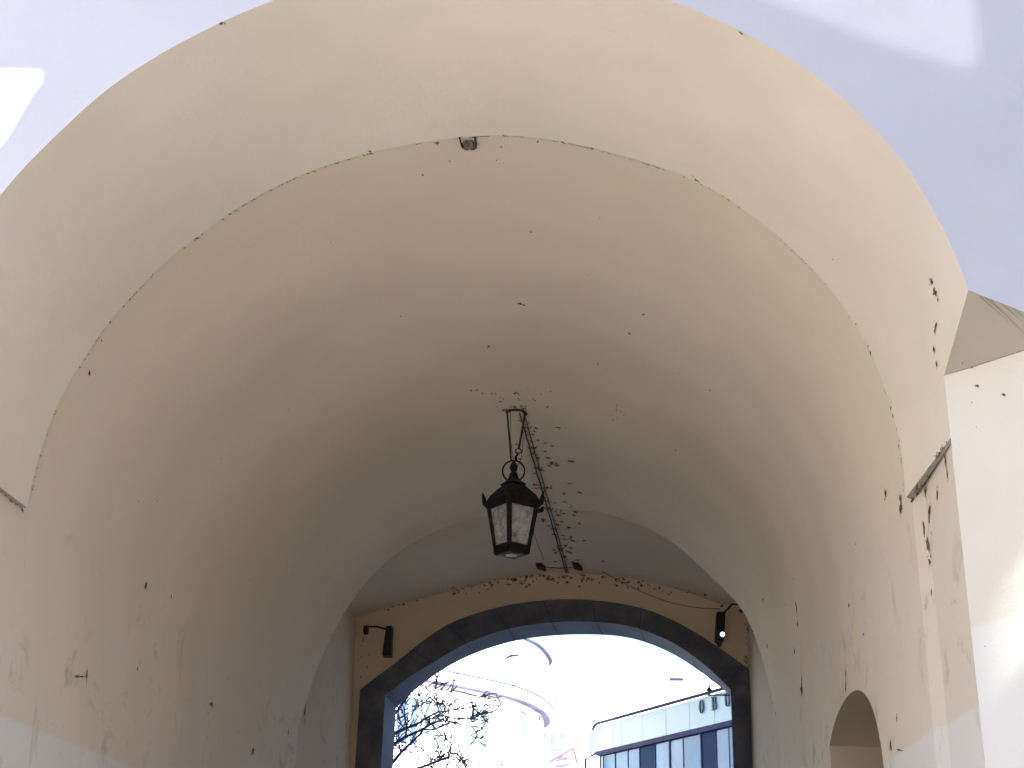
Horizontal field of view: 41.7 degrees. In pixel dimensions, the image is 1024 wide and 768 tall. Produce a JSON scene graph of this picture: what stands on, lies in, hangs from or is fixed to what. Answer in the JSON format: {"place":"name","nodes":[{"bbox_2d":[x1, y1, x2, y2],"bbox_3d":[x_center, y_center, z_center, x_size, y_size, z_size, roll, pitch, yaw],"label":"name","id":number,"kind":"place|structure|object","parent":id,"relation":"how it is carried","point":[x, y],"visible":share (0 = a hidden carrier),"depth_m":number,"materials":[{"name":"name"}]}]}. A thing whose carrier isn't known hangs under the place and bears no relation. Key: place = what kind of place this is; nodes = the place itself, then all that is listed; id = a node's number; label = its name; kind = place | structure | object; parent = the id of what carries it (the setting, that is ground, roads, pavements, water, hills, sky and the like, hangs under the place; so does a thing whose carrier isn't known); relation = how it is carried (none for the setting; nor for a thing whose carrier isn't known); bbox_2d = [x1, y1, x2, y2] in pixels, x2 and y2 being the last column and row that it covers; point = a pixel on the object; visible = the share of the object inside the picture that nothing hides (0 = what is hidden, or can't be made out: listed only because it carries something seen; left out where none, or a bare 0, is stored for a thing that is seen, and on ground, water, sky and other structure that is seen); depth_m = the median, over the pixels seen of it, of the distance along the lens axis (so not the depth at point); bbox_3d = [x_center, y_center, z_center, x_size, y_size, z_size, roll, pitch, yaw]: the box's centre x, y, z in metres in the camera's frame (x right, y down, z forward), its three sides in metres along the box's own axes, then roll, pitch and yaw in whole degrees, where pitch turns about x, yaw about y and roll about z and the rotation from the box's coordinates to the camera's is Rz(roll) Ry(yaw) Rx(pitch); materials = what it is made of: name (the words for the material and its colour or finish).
{"place":"outdoors","nodes":[
{"label":"outdoors","id":0,"kind":"place"},
{"bbox_2d":[393,638,552,767],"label":"rounded white house","id":1,"kind":"structure","parent":0,"point":[523,665],"depth_m":46.21,"materials":[{"name":"paint"}]},
{"bbox_2d":[394,696,425,750],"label":"window","id":2,"kind":"structure","parent":1,"relation":"in","point":[412,701],"depth_m":42.78,"materials":[{"name":"glass"}]},
{"bbox_2d":[417,697,445,748],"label":"window","id":3,"kind":"structure","parent":1,"relation":"in","point":[428,737],"depth_m":43.31,"materials":[{"name":"glass"}]},
{"bbox_2d":[467,705,489,753],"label":"window","id":4,"kind":"structure","parent":1,"relation":"in","point":[476,746],"depth_m":44.78,"materials":[{"name":"glass"}]},
{"bbox_2d":[517,708,527,740],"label":"window","id":5,"kind":"structure","parent":1,"relation":"in","point":[522,715],"depth_m":47.19,"materials":[{"name":"glass"}]},
{"bbox_2d":[535,711,540,739],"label":"window","id":6,"kind":"structure","parent":1,"relation":"in","point":[537,715],"depth_m":49.04,"materials":[{"name":"glass"}]},
{"bbox_2d":[0,0,1023,767],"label":"gate tower","id":7,"kind":"structure","parent":0,"point":[304,304],"depth_m":8.09,"materials":[{"name":"beige paint"}]},
{"bbox_2d":[363,625,392,657],"bbox_3d":[-1.828,3.463,18.171,0.598,0.478,0.232,-13,-26,31],"label":"wall spotlight","id":8,"kind":"object","parent":7,"relation":"attached to","point":[387,651],"depth_m":18.00,"materials":[{"name":"metal"}]},
{"bbox_2d":[459,137,477,150],"bbox_3d":[-0.257,-1.417,7.910,0.103,0.060,0.167,1,-22,2],"label":"iron hook","id":9,"kind":"object","parent":7,"relation":"attached to","point":[466,145],"visible":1,"depth_m":7.92,"materials":[{"name":"black metal"}]},
{"bbox_2d":[482,409,543,558],"bbox_3d":[0.035,0.816,11.909,0.427,1.441,0.448,17,-27,-33],"label":"hanging lantern","id":10,"kind":"object","parent":7,"relation":"hanging from","point":[513,497],"visible":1,"depth_m":11.73,"materials":[{"name":"black metal"}]},
{"bbox_2d":[517,413,566,573],"bbox_3d":[0.407,1.444,15.520,0.112,0.198,6.652,-1,-22,6],"label":"ceiling cable","id":11,"kind":"object","parent":7,"relation":"attached to","point":[547,509],"visible":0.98,"depth_m":14.71,"materials":[{"name":"metal"}]},
{"bbox_2d":[522,418,568,572],"bbox_3d":[0.443,1.442,15.522,0.102,0.198,6.643,-1,-22,6],"label":"ceiling cable","id":12,"kind":"object","parent":7,"relation":"attached to","point":[539,469],"visible":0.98,"depth_m":14.55,"materials":[{"name":"metal"}]},
{"bbox_2d":[535,563,582,571],"bbox_3d":[0.638,2.456,18.118,0.644,0.166,0.093,2,-22,-1],"label":"twin spotlight","id":13,"kind":"object","parent":7,"relation":"attached to","point":[542,567],"visible":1,"depth_m":18.09,"materials":[{"name":"metal"}]},
{"bbox_2d":[601,571,719,608],"bbox_3d":[2.032,2.857,18.513,1.640,0.461,0.175,3,-22,-4],"label":"wall wire","id":14,"kind":"object","parent":7,"relation":"attached to","point":[664,600],"depth_m":18.46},
{"bbox_2d":[714,603,742,646],"bbox_3d":[2.955,3.237,18.117,0.607,0.658,0.238,13,-25,-26],"label":"wall spotlight","id":15,"kind":"object","parent":7,"relation":"attached to","point":[719,639],"depth_m":17.93,"materials":[{"name":"metal"}]},
{"bbox_2d":[529,634,700,767],"label":"sky","id":16,"kind":"structure","parent":0,"point":[580,652],"materials":[{"name":"white"}]},
{"bbox_2d":[549,671,723,767],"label":"distant white house","id":17,"kind":"structure","parent":0,"point":[586,701],"depth_m":78.73,"materials":[{"name":"paint"}]},
{"bbox_2d":[549,731,565,753],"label":"window","id":18,"kind":"structure","parent":17,"relation":"in","point":[557,739],"depth_m":77.81,"materials":[{"name":"glass"}]},
{"bbox_2d":[587,730,597,753],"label":"window","id":19,"kind":"structure","parent":17,"relation":"in","point":[592,736],"depth_m":77.77,"materials":[{"name":"glass"}]},
{"bbox_2d":[668,678,684,687],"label":"window","id":20,"kind":"structure","parent":17,"relation":"in","point":[672,682],"depth_m":78.90,"materials":[{"name":"glass"}]},
{"label":"ground","id":21,"kind":"structure","parent":0,"visible":0},
{"bbox_2d":[393,661,521,767],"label":"bare tree","id":22,"kind":"object","parent":21,"relation":"on","point":[444,756],"visible":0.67,"depth_m":30.27,"materials":[{"name":"black plant"}]},
{"bbox_2d":[549,744,578,767],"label":"banner sign","id":23,"kind":"object","parent":21,"relation":"on","point":[569,757],"visible":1,"depth_m":35.83,"materials":[{"name":"white paint"}]},
{"bbox_2d":[584,687,732,767],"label":"building","id":24,"kind":"structure","parent":21,"relation":"on","point":[696,733],"depth_m":31.14,"materials":[{"name":"white paint"}]},
{"bbox_2d":[604,754,614,767],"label":"window pane","id":25,"kind":"structure","parent":24,"relation":"in","point":[609,760],"depth_m":33.92,"materials":[{"name":"blue glass"}]},
{"bbox_2d":[616,751,627,767],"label":"window pane","id":26,"kind":"structure","parent":24,"relation":"in","point":[621,758],"depth_m":33.32,"materials":[{"name":"blue glass"}]},
{"bbox_2d":[629,748,638,767],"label":"window pane","id":27,"kind":"structure","parent":24,"relation":"in","point":[633,754],"depth_m":32.75,"materials":[{"name":"blue glass"}]},
{"bbox_2d":[640,745,653,767],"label":"window pane","id":28,"kind":"structure","parent":24,"relation":"in","point":[646,753],"depth_m":32.17,"materials":[{"name":"blue glass"}]},
{"bbox_2d":[656,741,668,767],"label":"window pane","id":29,"kind":"structure","parent":24,"relation":"in","point":[662,749],"depth_m":31.49,"materials":[{"name":"blue glass"}]},
{"bbox_2d":[671,738,682,767],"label":"window pane","id":30,"kind":"structure","parent":24,"relation":"in","point":[676,745],"depth_m":30.89,"materials":[{"name":"blue glass"}]},
{"bbox_2d":[684,735,700,767],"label":"window pane","id":31,"kind":"structure","parent":24,"relation":"in","point":[692,758],"depth_m":30.28,"materials":[{"name":"blue glass"}]},
{"bbox_2d":[702,731,715,767],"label":"window pane","id":32,"kind":"structure","parent":24,"relation":"in","point":[708,739],"depth_m":29.65,"materials":[{"name":"blue glass"}]},
{"bbox_2d":[716,728,728,767],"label":"window pane","id":33,"kind":"structure","parent":24,"relation":"in","point":[722,735],"depth_m":29.12,"materials":[{"name":"blue glass"}]},
{"bbox_2d":[729,727,732,767],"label":"window pane","id":34,"kind":"structure","parent":24,"relation":"in","point":[730,729],"depth_m":28.80,"materials":[{"name":"blue glass"}]},
{"bbox_3d":[6.914,4.586,20.767,6.500,10.600,3.900,1,-22,2],"label":"neighbour house","id":35,"kind":"object","parent":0,"visible":0},
{"bbox_2d":[706,685,729,695],"bbox_3d":[3.518,4.827,21.148,0.928,0.172,0.095,1,-22,2],"label":"bracket lamp","id":36,"kind":"object","parent":35,"relation":"attached to","point":[708,689],"visible":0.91,"depth_m":21.13,"materials":[{"name":"black metal"}]}
]}

